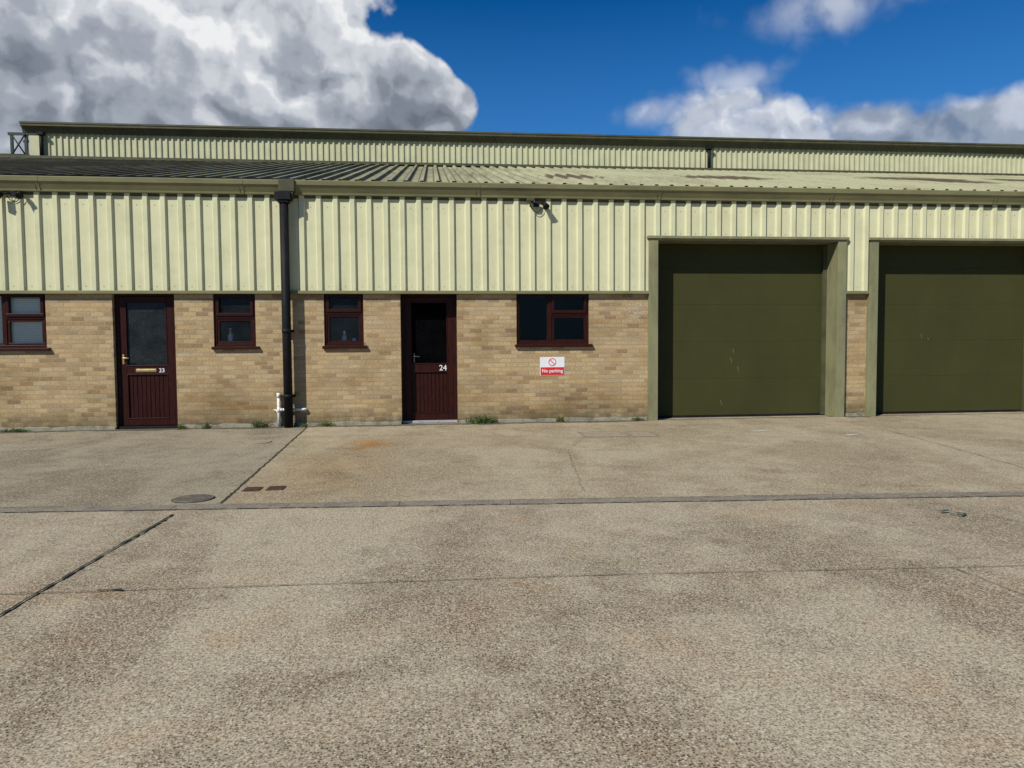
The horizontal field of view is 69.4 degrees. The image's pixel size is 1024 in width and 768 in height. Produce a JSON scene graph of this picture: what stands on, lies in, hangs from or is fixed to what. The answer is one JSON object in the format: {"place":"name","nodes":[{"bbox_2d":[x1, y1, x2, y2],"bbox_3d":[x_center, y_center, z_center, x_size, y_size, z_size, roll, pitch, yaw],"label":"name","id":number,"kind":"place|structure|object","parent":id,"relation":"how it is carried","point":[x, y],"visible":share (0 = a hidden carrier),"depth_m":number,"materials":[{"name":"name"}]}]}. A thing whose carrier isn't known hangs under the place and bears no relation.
{"place":"outdoors","nodes":[
{"label":"outdoors","id":0,"kind":"place"},
{"bbox_2d":[0,153,29,154],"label":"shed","id":1,"kind":"structure","parent":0,"point":[13,154],"depth_m":23.80,"materials":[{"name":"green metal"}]},
{"bbox_2d":[0,411,1023,767],"bbox_3d":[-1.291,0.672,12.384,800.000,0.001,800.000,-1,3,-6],"label":"ground","id":2,"kind":"structure","parent":0,"point":[770,649],"depth_m":3.33,"materials":[{"name":"concrete"}]},
{"bbox_2d":[7,132,28,153],"bbox_3d":[-16.925,-4.290,26.020,0.668,8.705,1.045,-1,3,-6],"label":"steel gantry","id":3,"kind":"object","parent":2,"relation":"on","point":[25,141],"visible":0.12,"depth_m":25.32,"materials":[{"name":"grey metal"}]},
{"bbox_2d":[0,514,170,614],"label":"expansion joint","id":4,"kind":"object","parent":2,"relation":"on","point":[49,585],"visible":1,"depth_m":4.26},
{"bbox_2d":[0,427,305,507],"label":"forecourt slab","id":5,"kind":"structure","parent":2,"relation":"on","point":[97,468],"depth_m":8.31,"materials":[{"name":"grey concrete"}]},
{"bbox_2d":[171,494,214,502],"bbox_3d":[-2.749,0.988,6.382,0.350,0.018,0.350,-1,3,-6],"label":"manhole cover","id":6,"kind":"object","parent":5,"relation":"on","point":[195,498],"visible":1,"depth_m":6.34,"materials":[{"name":"metal"}]},
{"bbox_2d":[242,440,271,443],"bbox_3d":[-3.505,0.797,10.164,0.400,0.014,0.400,-1,3,-6],"label":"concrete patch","id":7,"kind":"object","parent":5,"relation":"on","point":[256,441],"visible":1,"depth_m":10.13,"materials":[{"name":"beige concrete"}]},
{"bbox_2d":[220,427,306,502],"bbox_3d":[-2.892,0.844,9.175,0.041,0.001,6.061,-1,3,-9],"label":"expansion joint","id":8,"kind":"object","parent":5,"relation":"on","point":[244,482],"visible":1,"depth_m":7.75,"materials":[{"name":"black rubber"}]},
{"bbox_2d":[0,565,1011,593],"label":"slab joint","id":9,"kind":"object","parent":2,"relation":"on","point":[480,578],"visible":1,"depth_m":4.12,"materials":[{"name":"grey concrete"}]},
{"bbox_2d":[0,155,1023,431],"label":"industrial building","id":10,"kind":"structure","parent":2,"relation":"on","point":[648,293],"depth_m":12.49,"materials":[{"name":"brick"}]},
{"bbox_2d":[0,190,23,201],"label":"security light","id":11,"kind":"object","parent":10,"relation":"attached to","point":[18,194],"visible":1,"depth_m":11.37,"materials":[{"name":"black plastic"}]},
{"bbox_2d":[0,297,42,342],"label":"venetian blind","id":12,"kind":"object","parent":10,"relation":"attached to","point":[28,329],"visible":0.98,"depth_m":11.72,"materials":[{"name":"grey plastic"}]},
{"bbox_2d":[0,294,50,350],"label":"window","id":13,"kind":"structure","parent":10,"relation":"in","point":[8,317],"depth_m":11.64,"materials":[{"name":"plastic"}]},
{"bbox_2d":[118,297,177,428],"bbox_3d":[-5.885,-0.342,11.929,0.941,2.127,0.106,-1,3,-6],"label":"door","id":14,"kind":"structure","parent":10,"relation":"in","point":[145,323],"depth_m":11.95,"materials":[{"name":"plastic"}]},
{"bbox_2d":[228,328,232,341],"bbox_3d":[-4.607,-0.794,12.104,0.079,0.235,0.080,-1,3,-6],"label":"soap bottle","id":15,"kind":"object","parent":10,"relation":"on","point":[230,336],"visible":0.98,"depth_m":12.08,"materials":[{"name":"clear plastic"}]},
{"bbox_2d":[211,294,259,349],"bbox_3d":[-4.476,-1.022,11.978,0.742,0.923,0.145,-1,3,-6],"label":"window","id":16,"kind":"structure","parent":10,"relation":"in","point":[218,316],"depth_m":11.98,"materials":[{"name":"plastic"}]},
{"bbox_2d":[274,393,307,426],"bbox_3d":[-3.624,0.417,12.083,0.545,0.554,0.101,-1,3,-6],"label":"waste pipe","id":17,"kind":"object","parent":10,"relation":"attached to","point":[279,409],"visible":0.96,"depth_m":12.04,"materials":[{"name":"white plastic"}]},
{"bbox_2d":[342,330,346,340],"bbox_3d":[-2.785,-0.795,12.296,0.079,0.190,0.080,-1,3,-6],"label":"soap bottle","id":18,"kind":"object","parent":10,"relation":"on","point":[344,337],"visible":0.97,"depth_m":12.27,"materials":[{"name":"clear plastic"}]},
{"bbox_2d":[322,294,366,348],"bbox_3d":[-2.750,-1.044,12.159,0.722,0.923,0.145,-1,3,-6],"label":"window","id":19,"kind":"structure","parent":10,"relation":"in","point":[328,312],"depth_m":12.16,"materials":[{"name":"plastic"}]},
{"bbox_2d":[403,297,457,422],"bbox_3d":[-1.400,-0.406,12.540,0.927,2.127,0.106,-1,3,-6],"label":"door","id":20,"kind":"structure","parent":10,"relation":"in","point":[428,320],"depth_m":12.56,"materials":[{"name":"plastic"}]},
{"bbox_2d":[526,198,548,212],"bbox_3d":[0.429,-2.955,12.214,0.372,0.225,0.175,-1,3,-6],"label":"security light","id":21,"kind":"object","parent":10,"relation":"attached to","point":[545,205],"visible":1,"depth_m":12.23,"materials":[{"name":"black plastic"}]},
{"bbox_2d":[540,357,564,375],"bbox_3d":[0.684,-0.301,12.535,0.420,0.314,0.012,-1,3,-6],"label":"wall sign","id":22,"kind":"object","parent":10,"relation":"attached to","point":[550,366],"visible":1,"depth_m":12.53,"materials":[{"name":"white paint"}]},
{"bbox_2d":[515,294,592,346],"bbox_3d":[0.703,-1.087,12.521,1.325,0.923,0.145,-1,3,-6],"label":"window","id":23,"kind":"structure","parent":10,"relation":"in","point":[552,313],"depth_m":12.53,"materials":[{"name":"plastic"}]},
{"bbox_2d":[658,244,826,417],"bbox_3d":[4.049,-0.946,13.189,3.220,3.061,0.095,-1,3,-6],"label":"sectional door","id":24,"kind":"structure","parent":10,"relation":"in","point":[768,303],"depth_m":13.20,"materials":[{"name":"green metal"}]},
{"bbox_2d":[876,246,1023,413],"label":"sectional door","id":25,"kind":"structure","parent":10,"relation":"in","point":[951,318],"depth_m":13.62,"materials":[{"name":"green metal"}]},
{"bbox_2d":[0,491,1023,512],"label":"drainage channel","id":26,"kind":"object","parent":2,"relation":"on","point":[491,502],"visible":1,"depth_m":6.14,"materials":[{"name":"grey concrete"}]},
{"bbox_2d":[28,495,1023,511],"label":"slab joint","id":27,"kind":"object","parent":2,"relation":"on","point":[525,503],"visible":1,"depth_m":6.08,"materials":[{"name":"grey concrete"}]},
{"bbox_2d":[221,413,1023,503],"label":"forecourt slab","id":28,"kind":"structure","parent":2,"relation":"on","point":[722,457],"depth_m":8.35,"materials":[{"name":"concrete"}]},
{"bbox_2d":[241,487,262,491],"bbox_3d":[-2.382,0.966,6.788,0.156,0.014,0.176,-1,3,-6],"label":"drain grate","id":29,"kind":"object","parent":28,"relation":"on","point":[246,489],"visible":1,"depth_m":6.75,"materials":[{"name":"metal"}]},
{"bbox_2d":[265,486,286,490],"bbox_3d":[-2.179,0.963,6.827,0.156,0.014,0.176,-1,3,-6],"label":"drain grate","id":30,"kind":"object","parent":28,"relation":"on","point":[269,488],"visible":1,"depth_m":6.80,"materials":[{"name":"metal"}]},
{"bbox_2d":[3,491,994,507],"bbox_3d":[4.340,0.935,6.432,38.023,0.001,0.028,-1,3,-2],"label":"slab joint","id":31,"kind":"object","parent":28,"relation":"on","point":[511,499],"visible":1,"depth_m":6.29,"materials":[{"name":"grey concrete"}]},
{"bbox_2d":[0,413,1008,432],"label":"grit strip","id":32,"kind":"object","parent":28,"relation":"on","point":[387,425],"visible":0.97,"depth_m":12.16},
{"bbox_2d":[0,427,30,432],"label":"weed","id":33,"kind":"object","parent":32,"relation":"on","point":[12,430],"visible":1,"depth_m":11.56,"materials":[{"name":"green plant"}]},
{"bbox_2d":[177,424,186,428],"bbox_3d":[-5.305,0.683,11.858,0.188,0.086,0.164,2,4,35],"label":"weed","id":34,"kind":"object","parent":32,"relation":"on","point":[181,427],"visible":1,"depth_m":11.84,"materials":[{"name":"green plant"}]},
{"bbox_2d":[201,422,210,428],"bbox_3d":[-4.931,0.659,11.901,0.188,0.115,0.206,-1,3,-6],"label":"weed","id":35,"kind":"object","parent":32,"relation":"on","point":[207,426],"visible":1,"depth_m":11.88,"materials":[{"name":"green plant"}]},
{"bbox_2d":[251,420,268,427],"bbox_3d":[-4.074,0.631,11.971,0.364,0.152,0.277,-1,3,-6],"label":"weed","id":36,"kind":"object","parent":32,"relation":"on","point":[262,424],"visible":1,"depth_m":11.97,"materials":[{"name":"green plant"}]},
{"bbox_2d":[318,421,334,426],"bbox_3d":[-3.032,0.655,12.094,0.268,0.097,0.189,-1,3,-6],"label":"weed","id":37,"kind":"object","parent":32,"relation":"on","point":[323,424],"visible":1,"depth_m":12.08,"materials":[{"name":"green plant"}]},
{"bbox_2d":[465,414,498,423],"bbox_3d":[-0.513,0.569,12.335,0.591,0.188,0.279,-1,3,-6],"label":"weed","id":38,"kind":"object","parent":32,"relation":"on","point":[486,420],"visible":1,"depth_m":12.32,"materials":[{"name":"green plant"}]},
{"bbox_2d":[554,416,565,421],"bbox_3d":[0.832,0.578,12.470,0.200,0.137,0.237,-3,4,-35],"label":"weed","id":39,"kind":"object","parent":32,"relation":"on","point":[559,419],"visible":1,"depth_m":12.46,"materials":[{"name":"green plant"}]},
{"bbox_2d":[632,417,644,420],"bbox_3d":[2.158,0.587,12.646,0.247,0.096,0.180,-1,3,-6],"label":"weed","id":40,"kind":"object","parent":32,"relation":"on","point":[638,419],"visible":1,"depth_m":12.62,"materials":[{"name":"green plant"}]},
{"bbox_2d":[578,431,629,437],"bbox_3d":[1.323,0.733,10.770,0.628,0.010,0.646,-1,3,-6],"label":"access cover","id":41,"kind":"object","parent":28,"relation":"in","point":[604,434],"visible":1,"depth_m":10.72,"materials":[{"name":"beige concrete"}]},
{"bbox_2d":[624,431,658,436],"bbox_3d":[1.879,0.729,10.766,0.377,0.010,0.584,-1,3,-6],"label":"access cover","id":42,"kind":"object","parent":28,"relation":"in","point":[641,434],"visible":1,"depth_m":10.69,"materials":[{"name":"beige concrete"}]},
{"bbox_2d":[885,429,1023,467],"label":"slab crack","id":43,"kind":"object","parent":28,"relation":"on","point":[959,449],"visible":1,"depth_m":8.97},
{"bbox_2d":[933,509,966,515],"bbox_3d":[3.334,0.972,5.654,0.108,0.015,0.242,-3,4,-44],"label":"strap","id":44,"kind":"object","parent":2,"relation":"on","point":[963,514],"visible":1,"depth_m":5.61,"materials":[{"name":"plastic"}]},
{"bbox_2d":[0,0,1023,153],"label":"sky","id":45,"kind":"structure","parent":0,"point":[952,71],"materials":[{"name":"blue"}]},
{"bbox_2d":[19,121,1023,182],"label":"warehouse building","id":46,"kind":"structure","parent":0,"point":[186,141],"depth_m":21.14,"materials":[{"name":"beige paint"}]}
]}

